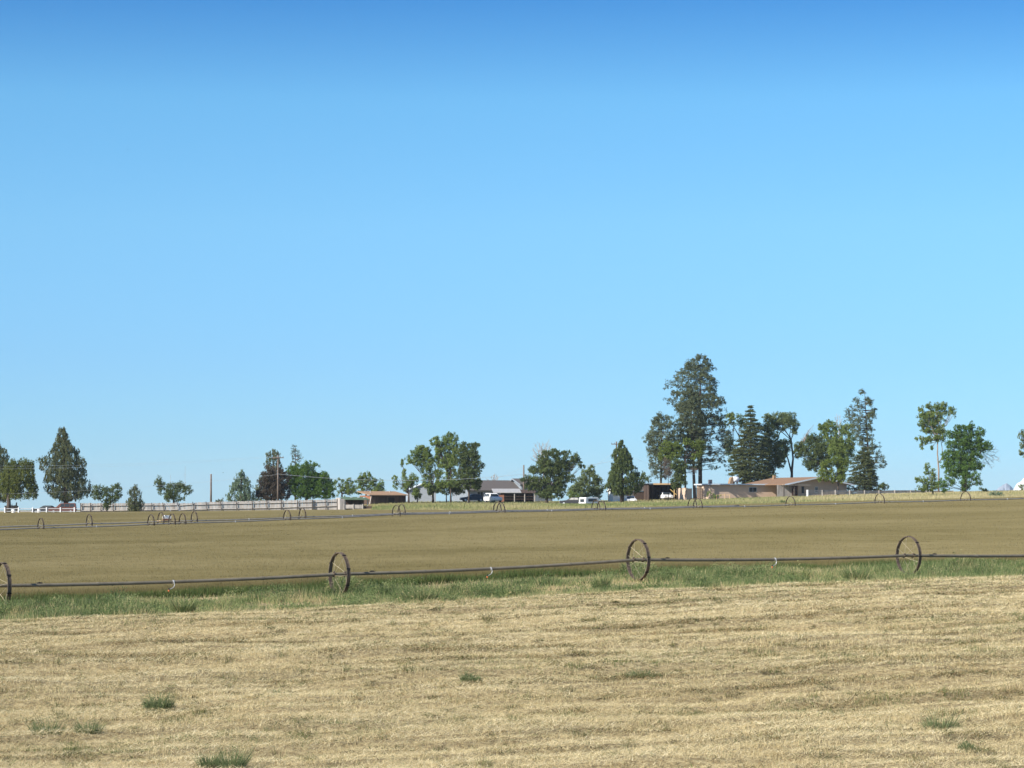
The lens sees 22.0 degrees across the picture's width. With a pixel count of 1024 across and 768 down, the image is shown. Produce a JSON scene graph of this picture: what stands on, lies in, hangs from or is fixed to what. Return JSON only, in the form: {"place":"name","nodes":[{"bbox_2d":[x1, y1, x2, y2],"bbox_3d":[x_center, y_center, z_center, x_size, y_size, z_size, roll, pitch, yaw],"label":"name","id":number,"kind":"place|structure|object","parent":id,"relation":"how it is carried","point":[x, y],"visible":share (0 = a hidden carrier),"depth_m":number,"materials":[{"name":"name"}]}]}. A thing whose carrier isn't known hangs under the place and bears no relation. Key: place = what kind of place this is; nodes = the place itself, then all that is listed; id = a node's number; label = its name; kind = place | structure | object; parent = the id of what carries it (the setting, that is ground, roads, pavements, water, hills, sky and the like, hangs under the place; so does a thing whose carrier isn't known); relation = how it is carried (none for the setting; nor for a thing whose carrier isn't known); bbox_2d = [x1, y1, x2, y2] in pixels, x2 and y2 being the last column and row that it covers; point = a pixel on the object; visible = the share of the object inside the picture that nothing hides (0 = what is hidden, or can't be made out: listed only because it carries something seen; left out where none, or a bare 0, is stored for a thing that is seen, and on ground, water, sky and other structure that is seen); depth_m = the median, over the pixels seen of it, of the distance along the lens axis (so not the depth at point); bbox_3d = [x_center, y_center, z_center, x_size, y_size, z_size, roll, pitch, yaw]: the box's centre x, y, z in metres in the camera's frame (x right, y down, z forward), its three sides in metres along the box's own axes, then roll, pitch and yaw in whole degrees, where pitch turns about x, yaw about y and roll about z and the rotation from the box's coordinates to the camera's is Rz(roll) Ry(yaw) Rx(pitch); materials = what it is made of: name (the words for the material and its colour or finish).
{"place":"outdoors","nodes":[
{"label":"outdoors","id":0,"kind":"place"},
{"bbox_2d":[0,496,1023,767],"bbox_3d":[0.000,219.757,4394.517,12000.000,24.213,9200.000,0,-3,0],"label":"ground","id":1,"kind":"structure","parent":0,"point":[294,750],"depth_m":47.94,"materials":[{"name":"soil"}]},
{"bbox_2d":[0,446,12,502],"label":"conifer tree","id":2,"kind":"object","parent":1,"relation":"on","point":[3,458],"visible":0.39,"depth_m":461.08,"materials":[{"name":"green plant"}]},
{"bbox_2d":[0,456,38,512],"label":"willow tree","id":3,"kind":"object","parent":1,"relation":"on","point":[16,480],"visible":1,"depth_m":449.08,"materials":[{"name":"green plant"}]},
{"bbox_2d":[0,507,79,512],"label":"rail fence","id":4,"kind":"object","parent":1,"relation":"on","point":[32,508],"visible":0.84,"depth_m":426.45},
{"bbox_2d":[31,505,53,510],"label":"parked car","id":5,"kind":"object","parent":1,"relation":"on","point":[45,506],"visible":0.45,"depth_m":446.72,"materials":[{"name":"grey metal"}]},
{"bbox_2d":[25,713,67,734],"bbox_3d":[-6.664,4.851,37.764,0.621,0.397,0.622,-2,-3,29],"label":"weed clump","id":6,"kind":"object","parent":1,"relation":"on","point":[44,727],"visible":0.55,"depth_m":37.70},
{"bbox_2d":[48,503,76,510],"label":"parked car","id":7,"kind":"object","parent":1,"relation":"on","point":[67,505],"visible":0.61,"depth_m":444.71,"materials":[{"name":"red metal"}]},
{"bbox_2d":[36,427,93,502],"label":"juniper tree","id":8,"kind":"object","parent":1,"relation":"on","point":[59,473],"visible":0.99,"depth_m":450.75,"materials":[{"name":"green plant"}]},
{"bbox_2d":[70,714,105,733],"bbox_3d":[-6.062,4.842,37.721,0.589,0.363,0.496,0,-3,0],"label":"weed clump","id":9,"kind":"object","parent":1,"relation":"on","point":[78,726],"visible":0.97,"depth_m":37.66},
{"bbox_2d":[90,482,122,511],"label":"tree","id":10,"kind":"object","parent":1,"relation":"on","point":[109,499],"visible":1,"depth_m":423.35,"materials":[{"name":"green plant"}]},
{"bbox_2d":[111,596,147,611],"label":"weed clump","id":11,"kind":"object","parent":1,"relation":"on","point":[130,605],"visible":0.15,"depth_m":80.73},
{"bbox_2d":[125,484,144,510],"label":"young juniper","id":12,"kind":"object","parent":1,"relation":"on","point":[131,505],"visible":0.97,"depth_m":421.27,"materials":[{"name":"green plant"}]},
{"bbox_2d":[139,687,177,710],"bbox_3d":[-5.693,5.070,42.618,0.636,0.435,0.552,-1,-3,25],"label":"weed clump","id":13,"kind":"object","parent":1,"relation":"on","point":[166,703],"visible":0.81,"depth_m":42.53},
{"bbox_2d":[153,476,193,502],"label":"tree","id":14,"kind":"object","parent":1,"relation":"on","point":[172,493],"visible":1,"depth_m":445.34,"materials":[{"name":"green plant"}]},
{"bbox_2d":[165,590,201,612],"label":"weed clump","id":15,"kind":"object","parent":1,"relation":"on","point":[186,607],"visible":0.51,"depth_m":82.06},
{"bbox_2d":[80,499,337,511],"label":"board fence","id":16,"kind":"object","parent":1,"relation":"on","point":[328,504],"visible":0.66,"depth_m":429.60,"materials":[{"name":"white wood"}]},
{"bbox_2d":[193,748,224,767],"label":"weed clump","id":17,"kind":"object","parent":1,"relation":"on","point":[207,763],"visible":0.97,"depth_m":32.92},
{"bbox_2d":[210,474,211,501],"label":"utility pole","id":18,"kind":"object","parent":1,"relation":"on","point":[210,487],"visible":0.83,"depth_m":457.53,"materials":[{"name":"brown wood"}]},
{"bbox_2d":[210,736,255,767],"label":"weed clump","id":19,"kind":"object","parent":1,"relation":"on","point":[223,763],"visible":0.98,"depth_m":32.83,"materials":[{"name":"plant"}]},
{"bbox_2d":[225,469,258,501],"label":"juniper tree","id":20,"kind":"object","parent":1,"relation":"on","point":[238,486],"visible":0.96,"depth_m":454.18,"materials":[{"name":"green plant"}]},
{"bbox_2d":[254,449,285,501],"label":"juniper tree","id":21,"kind":"object","parent":1,"relation":"on","point":[270,459],"visible":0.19,"depth_m":469.55,"materials":[{"name":"green plant"}]},
{"bbox_2d":[255,465,291,500],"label":"plum tree","id":22,"kind":"object","parent":1,"relation":"on","point":[266,487],"visible":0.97,"depth_m":455.34,"materials":[{"name":"brown plant"}]},
{"bbox_2d":[272,455,283,500],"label":"utility pole","id":23,"kind":"object","parent":1,"relation":"on","point":[277,457],"visible":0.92,"depth_m":451.66,"materials":[{"name":"brown wood"}]},
{"bbox_2d":[282,461,610,480],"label":"power wire","id":24,"kind":"object","parent":23,"relation":"attached to","point":[418,480],"visible":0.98,"depth_m":460.79,"materials":[{"name":"metal"}]},
{"bbox_2d":[290,444,303,506],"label":"pine tree","id":25,"kind":"object","parent":1,"relation":"on","point":[294,454],"visible":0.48,"depth_m":474.86,"materials":[{"name":"green plant"}]},
{"bbox_2d":[284,460,335,506],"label":"maple tree","id":26,"kind":"object","parent":1,"relation":"on","point":[312,485],"visible":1,"depth_m":456.20,"materials":[{"name":"green plant"}]},
{"bbox_2d":[324,568,364,588],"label":"weed clump","id":27,"kind":"object","parent":1,"relation":"on","point":[351,580],"visible":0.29,"depth_m":93.57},
{"bbox_2d":[333,477,355,498],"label":"airy tree","id":28,"kind":"object","parent":1,"relation":"on","point":[348,482],"visible":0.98,"depth_m":475.48,"materials":[{"name":"green plant"}]},
{"bbox_2d":[336,497,369,509],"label":"lean to","id":29,"kind":"object","parent":1,"relation":"on","point":[343,501],"visible":0.73,"depth_m":438.41,"materials":[{"name":"grey wood"}]},
{"bbox_2d":[343,504,371,509],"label":"corral panel","id":30,"kind":"object","parent":1,"relation":"on","point":[353,506],"visible":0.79,"depth_m":430.58,"materials":[{"name":"white wood"}]},
{"bbox_2d":[353,472,384,495],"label":"airy tree","id":31,"kind":"object","parent":1,"relation":"on","point":[363,479],"visible":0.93,"depth_m":479.53,"materials":[{"name":"green plant"}]},
{"bbox_2d":[0,498,738,526],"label":"wheel line","id":32,"kind":"object","parent":1,"relation":"on","point":[165,517],"visible":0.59,"depth_m":276.91,"materials":[{"name":"metal"}]},
{"bbox_2d":[357,491,407,503],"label":"brown shed","id":33,"kind":"structure","parent":1,"relation":"on","point":[377,497],"depth_m":471.48,"materials":[{"name":"wood"}]},
{"bbox_2d":[391,459,418,502],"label":"airy tree","id":34,"kind":"object","parent":1,"relation":"on","point":[407,485],"visible":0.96,"depth_m":469.60,"materials":[{"name":"green plant"}]},
{"bbox_2d":[414,489,422,501],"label":"bush","id":35,"kind":"object","parent":1,"relation":"on","point":[416,497],"visible":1,"depth_m":472.41,"materials":[{"name":"green plant"}]},
{"bbox_2d":[396,577,443,602],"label":"weed clump","id":36,"kind":"object","parent":1,"relation":"on","point":[418,594],"visible":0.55,"depth_m":86.20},
{"bbox_2d":[406,483,435,501],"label":"white building","id":37,"kind":"structure","parent":1,"relation":"on","point":[425,497],"depth_m":481.66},
{"bbox_2d":[404,445,444,501],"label":"elm tree","id":38,"kind":"object","parent":1,"relation":"on","point":[420,458],"visible":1,"depth_m":474.53,"materials":[{"name":"green plant"}]},
{"bbox_2d":[429,431,459,502],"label":"elm tree","id":39,"kind":"object","parent":1,"relation":"on","point":[448,457],"visible":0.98,"depth_m":471.60,"materials":[{"name":"green plant"}]},
{"bbox_2d":[427,483,465,502],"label":"bush","id":40,"kind":"object","parent":1,"relation":"on","point":[436,490],"visible":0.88,"depth_m":473.27,"materials":[{"name":"green plant"}]},
{"bbox_2d":[452,441,484,502],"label":"elm tree","id":41,"kind":"object","parent":1,"relation":"on","point":[471,465],"visible":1,"depth_m":467.51,"materials":[{"name":"green plant"}]},
{"bbox_2d":[458,665,482,683],"bbox_3d":[-0.764,5.278,47.765,0.522,0.383,0.478,0,-3,0],"label":"weed clump","id":42,"kind":"object","parent":1,"relation":"on","point":[466,677],"visible":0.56,"depth_m":47.70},
{"bbox_2d":[459,494,482,501],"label":"parked car","id":43,"kind":"object","parent":1,"relation":"on","point":[478,497],"visible":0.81,"depth_m":480.80,"materials":[{"name":"blue metal"}]},
{"bbox_2d":[483,493,501,502],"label":"white suv","id":44,"kind":"object","parent":1,"relation":"on","point":[492,497],"visible":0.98,"depth_m":472.78,"materials":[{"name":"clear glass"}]},
{"bbox_2d":[452,478,552,501],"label":"grey house","id":45,"kind":"structure","parent":1,"relation":"on","point":[488,486],"depth_m":501.27,"materials":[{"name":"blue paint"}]},
{"bbox_2d":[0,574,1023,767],"bbox_3d":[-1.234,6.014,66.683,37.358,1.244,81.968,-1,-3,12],"label":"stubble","id":46,"kind":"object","parent":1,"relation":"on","point":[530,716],"visible":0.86,"depth_m":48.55,"materials":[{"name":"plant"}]},
{"bbox_2d":[0,497,1023,603],"bbox_3d":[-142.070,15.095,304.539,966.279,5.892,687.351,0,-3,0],"label":"crop","id":47,"kind":"object","parent":1,"relation":"on","point":[187,551],"visible":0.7,"depth_m":159.72,"materials":[{"name":"green-brown crop plants"},{"name":"foliage"}]},
{"bbox_2d":[0,536,1023,601],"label":"wheel line","id":48,"kind":"object","parent":1,"relation":"on","point":[8,585],"visible":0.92,"depth_m":94.25,"materials":[{"name":"metal"}]},
{"bbox_2d":[0,492,1023,529],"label":"wheel line","id":49,"kind":"object","parent":1,"relation":"on","point":[392,514],"visible":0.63,"depth_m":276.12,"materials":[{"name":"metal"}]},
{"bbox_2d":[2,490,1023,512],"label":"tall grass","id":50,"kind":"structure","parent":1,"relation":"on","point":[471,505],"depth_m":418.61,"materials":[{"name":"plant"}]},
{"bbox_2d":[492,489,535,501],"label":"pole shed","id":51,"kind":"structure","parent":1,"relation":"on","point":[511,495],"depth_m":486.46,"materials":[{"name":"metal"}]},
{"bbox_2d":[505,583,531,596],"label":"weed clump","id":52,"kind":"object","parent":1,"relation":"on","point":[515,591],"visible":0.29,"depth_m":89.72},
{"bbox_2d":[530,442,550,475],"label":"bare tree","id":53,"kind":"object","parent":1,"relation":"on","point":[540,451],"visible":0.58,"depth_m":519.76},
{"bbox_2d":[520,448,585,502],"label":"spreading tree","id":54,"kind":"object","parent":1,"relation":"on","point":[562,468],"visible":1,"depth_m":469.33,"materials":[{"name":"green plant"}]},
{"bbox_2d":[559,497,579,503],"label":"parked car","id":55,"kind":"object","parent":1,"relation":"on","point":[573,500],"visible":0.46,"depth_m":460.79,"materials":[{"name":"metal"}]},
{"bbox_2d":[568,490,579,497],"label":"shrub","id":56,"kind":"object","parent":1,"relation":"on","point":[571,492],"visible":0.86,"depth_m":465.48,"materials":[{"name":"green plant"}]},
{"bbox_2d":[566,464,604,499],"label":"pale tree","id":57,"kind":"object","parent":1,"relation":"on","point":[594,488],"visible":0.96,"depth_m":477.19,"materials":[{"name":"green plant"}]},
{"bbox_2d":[579,497,598,503],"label":"camper shell","id":58,"kind":"object","parent":1,"relation":"on","point":[588,500],"visible":0.66,"depth_m":446.25,"materials":[{"name":"white paint"}]},
{"bbox_2d":[590,567,615,588],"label":"weed clump","id":59,"kind":"object","parent":1,"relation":"on","point":[601,581],"visible":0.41,"depth_m":93.02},
{"bbox_2d":[606,489,626,501],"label":"white shed","id":60,"kind":"structure","parent":1,"relation":"on","point":[611,497],"depth_m":476.32,"materials":[{"name":"paint"}]},
{"bbox_2d":[604,439,651,502],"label":"cedar tree","id":61,"kind":"object","parent":1,"relation":"on","point":[621,466],"visible":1,"depth_m":460.81,"materials":[{"name":"green plant"}]},
{"bbox_2d":[626,496,636,500],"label":"parked car","id":62,"kind":"object","parent":1,"relation":"on","point":[631,498],"visible":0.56,"depth_m":476.59,"materials":[{"name":"white metal"}]},
{"bbox_2d":[628,484,643,499],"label":"board shed","id":63,"kind":"structure","parent":1,"relation":"on","point":[639,495],"depth_m":483.87,"materials":[{"name":"grey"}]},
{"bbox_2d":[619,550,656,572],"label":"weed clump","id":64,"kind":"object","parent":1,"relation":"on","point":[632,567],"visible":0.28,"depth_m":103.48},
{"bbox_2d":[615,666,661,677],"bbox_3d":[2.392,5.370,49.416,0.926,0.277,0.663,0,-3,0],"label":"weed clump","id":65,"kind":"object","parent":1,"relation":"on","point":[633,673],"visible":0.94,"depth_m":49.34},
{"bbox_2d":[643,483,680,500],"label":"carport","id":66,"kind":"object","parent":1,"relation":"on","point":[653,490],"visible":0.51,"depth_m":484.81,"materials":[{"name":"wood"}]},
{"bbox_2d":[642,411,683,482],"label":"pine tree","id":67,"kind":"object","parent":1,"relation":"on","point":[658,425],"visible":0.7,"depth_m":495.23,"materials":[{"name":"green plant"}]},
{"bbox_2d":[658,492,672,499],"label":"parked car","id":68,"kind":"object","parent":1,"relation":"on","point":[663,495],"visible":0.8,"depth_m":480.22,"materials":[{"name":"white metal"}]},
{"bbox_2d":[668,457,687,500],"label":"tree","id":69,"kind":"object","parent":1,"relation":"on","point":[680,471],"visible":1,"depth_m":465.53,"materials":[{"name":"green plant"}]},
{"bbox_2d":[660,457,698,499],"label":"tree","id":70,"kind":"object","parent":1,"relation":"on","point":[666,475],"visible":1,"depth_m":467.72,"materials":[{"name":"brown plant"}]},
{"bbox_2d":[657,438,705,487],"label":"leafy tree","id":71,"kind":"object","parent":1,"relation":"on","point":[675,449],"visible":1,"depth_m":469.69,"materials":[{"name":"green plant"}]},
{"bbox_2d":[678,485,702,499],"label":"garden wall","id":72,"kind":"structure","parent":1,"relation":"on","point":[684,493],"depth_m":468.00,"materials":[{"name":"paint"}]},
{"bbox_2d":[674,387,709,487],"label":"pine tree","id":73,"kind":"object","parent":1,"relation":"on","point":[693,427],"visible":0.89,"depth_m":497.39,"materials":[{"name":"green plant"}]},
{"bbox_2d":[678,566,709,582],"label":"weed clump","id":74,"kind":"object","parent":1,"relation":"on","point":[684,578],"visible":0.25,"depth_m":95.25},
{"bbox_2d":[663,353,735,483],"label":"pine tree","id":75,"kind":"object","parent":1,"relation":"on","point":[703,368],"visible":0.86,"depth_m":500.10,"materials":[{"name":"green plant"}]},
{"bbox_2d":[706,490,721,498],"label":"shrub","id":76,"kind":"object","parent":1,"relation":"on","point":[711,496],"visible":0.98,"depth_m":457.53,"materials":[{"name":"green plant"}]},
{"bbox_2d":[694,480,775,498],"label":"adobe building","id":77,"kind":"structure","parent":1,"relation":"on","point":[745,490],"depth_m":475.80,"materials":[{"name":"paint"}]},
{"bbox_2d":[728,477,738,483],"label":"rooftop cooler","id":78,"kind":"object","parent":77,"relation":"on","point":[732,480],"visible":0.91,"depth_m":481.25,"materials":[{"name":"white paint"}]},
{"bbox_2d":[724,411,746,476],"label":"elm tree","id":79,"kind":"object","parent":1,"relation":"on","point":[739,421],"visible":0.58,"depth_m":512.05,"materials":[{"name":"green plant"}]},
{"bbox_2d":[727,405,778,483],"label":"spruce tree","id":80,"kind":"object","parent":1,"relation":"on","point":[747,467],"visible":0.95,"depth_m":495.77,"materials":[{"name":"green plant"}]},
{"bbox_2d":[759,419,786,473],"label":"elm tree","id":81,"kind":"object","parent":1,"relation":"on","point":[777,455],"visible":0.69,"depth_m":508.46,"materials":[{"name":"green plant"}]},
{"bbox_2d":[761,410,800,476],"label":"elm tree","id":82,"kind":"object","parent":1,"relation":"on","point":[785,420],"visible":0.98,"depth_m":512.78,"materials":[{"name":"green plant"}]},
{"bbox_2d":[784,559,813,579],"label":"weed clump","id":83,"kind":"object","parent":1,"relation":"on","point":[795,572],"visible":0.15,"depth_m":97.06,"materials":[{"name":"green plant"}]},
{"bbox_2d":[745,475,854,496],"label":"ranch house","id":84,"kind":"structure","parent":1,"relation":"on","point":[794,486],"depth_m":473.55,"materials":[{"name":"beige paint"}]},
{"bbox_2d":[793,427,831,471],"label":"elm tree","id":85,"kind":"object","parent":1,"relation":"on","point":[819,450],"visible":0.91,"depth_m":501.46,"materials":[{"name":"green plant"}]},
{"bbox_2d":[816,455,849,494],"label":"tree","id":86,"kind":"object","parent":1,"relation":"on","point":[839,475],"visible":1,"depth_m":469.43,"materials":[{"name":"green plant"}]},
{"bbox_2d":[817,419,856,480],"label":"elm tree","id":87,"kind":"object","parent":1,"relation":"on","point":[844,448],"visible":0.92,"depth_m":497.48,"materials":[{"name":"green plant"}]},
{"bbox_2d":[837,561,872,581],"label":"weed clump","id":88,"kind":"object","parent":1,"relation":"on","point":[850,574],"visible":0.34,"depth_m":97.80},
{"bbox_2d":[846,447,881,493],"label":"spruce tree","id":89,"kind":"object","parent":1,"relation":"on","point":[864,466],"visible":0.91,"depth_m":476.89,"materials":[{"name":"green plant"}]},
{"bbox_2d":[842,388,886,492],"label":"pine tree","id":90,"kind":"object","parent":1,"relation":"on","point":[870,413],"visible":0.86,"depth_m":487.60,"materials":[{"name":"green plant"}]},
{"bbox_2d":[806,490,953,495],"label":"plank fence","id":91,"kind":"object","parent":1,"relation":"on","point":[878,491],"visible":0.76,"depth_m":469.09,"materials":[{"name":"white wood"}]},
{"bbox_2d":[877,482,888,493],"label":"bush","id":92,"kind":"object","parent":1,"relation":"on","point":[882,485],"visible":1,"depth_m":475.63,"materials":[{"name":"green plant"}]},
{"bbox_2d":[914,462,939,495],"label":"tree","id":93,"kind":"object","parent":1,"relation":"on","point":[932,482],"visible":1,"depth_m":424.59,"materials":[{"name":"green plant"}]},
{"bbox_2d":[914,401,956,491],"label":"locust tree","id":94,"kind":"object","parent":1,"relation":"on","point":[933,419],"visible":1,"depth_m":469.95,"materials":[{"name":"green plant"}]},
{"bbox_2d":[917,709,965,731],"bbox_3d":[6.235,4.864,38.432,0.735,0.418,0.641,-2,-4,39],"label":"weed clump","id":95,"kind":"object","parent":1,"relation":"on","point":[943,725],"visible":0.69,"depth_m":38.36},
{"bbox_2d":[946,549,970,566],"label":"weed clump","id":96,"kind":"object","parent":1,"relation":"on","point":[959,560],"visible":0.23,"depth_m":110.13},
{"bbox_2d":[937,463,982,492],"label":"tree","id":97,"kind":"object","parent":1,"relation":"on","point":[965,485],"visible":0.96,"depth_m":447.52,"materials":[{"name":"green plant"}]},
{"bbox_2d":[958,738,975,752],"bbox_3d":[6.144,4.890,35.660,0.316,0.237,0.319,0,-3,0],"label":"weed clump","id":98,"kind":"object","parent":1,"relation":"on","point":[964,745],"visible":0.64,"depth_m":35.62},
{"bbox_2d":[938,420,998,491],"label":"leafy tree","id":99,"kind":"object","parent":1,"relation":"on","point":[964,443],"visible":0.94,"depth_m":465.59,"materials":[{"name":"green plant"}]},
{"bbox_2d":[989,490,1003,496],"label":"sagebrush","id":100,"kind":"object","parent":1,"relation":"on","point":[995,493],"visible":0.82,"depth_m":401.53,"materials":[{"name":"green plant"}]},
{"bbox_2d":[1017,429,1023,457],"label":"pale tree","id":101,"kind":"object","parent":1,"relation":"on","point":[1021,445],"visible":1,"depth_m":469.95,"materials":[{"name":"green plant"}]},
{"bbox_2d":[0,553,1023,621],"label":"ditch grass","id":102,"kind":"structure","parent":0,"point":[732,576],"depth_m":91.06,"materials":[{"name":"plant"}]},
{"bbox_2d":[0,0,1023,510],"label":"sky","id":103,"kind":"structure","parent":0,"point":[354,235],"materials":[{"name":"blue"}]},
{"bbox_2d":[997,483,1012,490],"bbox_3d":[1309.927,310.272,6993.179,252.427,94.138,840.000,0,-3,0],"label":"hills","id":104,"kind":"structure","parent":0,"point":[1006,486],"depth_m":6934.72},
{"bbox_2d":[1013,478,1023,490],"bbox_3d":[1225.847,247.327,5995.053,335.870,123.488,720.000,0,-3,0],"label":"mountain","id":105,"kind":"structure","parent":0,"point":[1017,487],"depth_m":5955.22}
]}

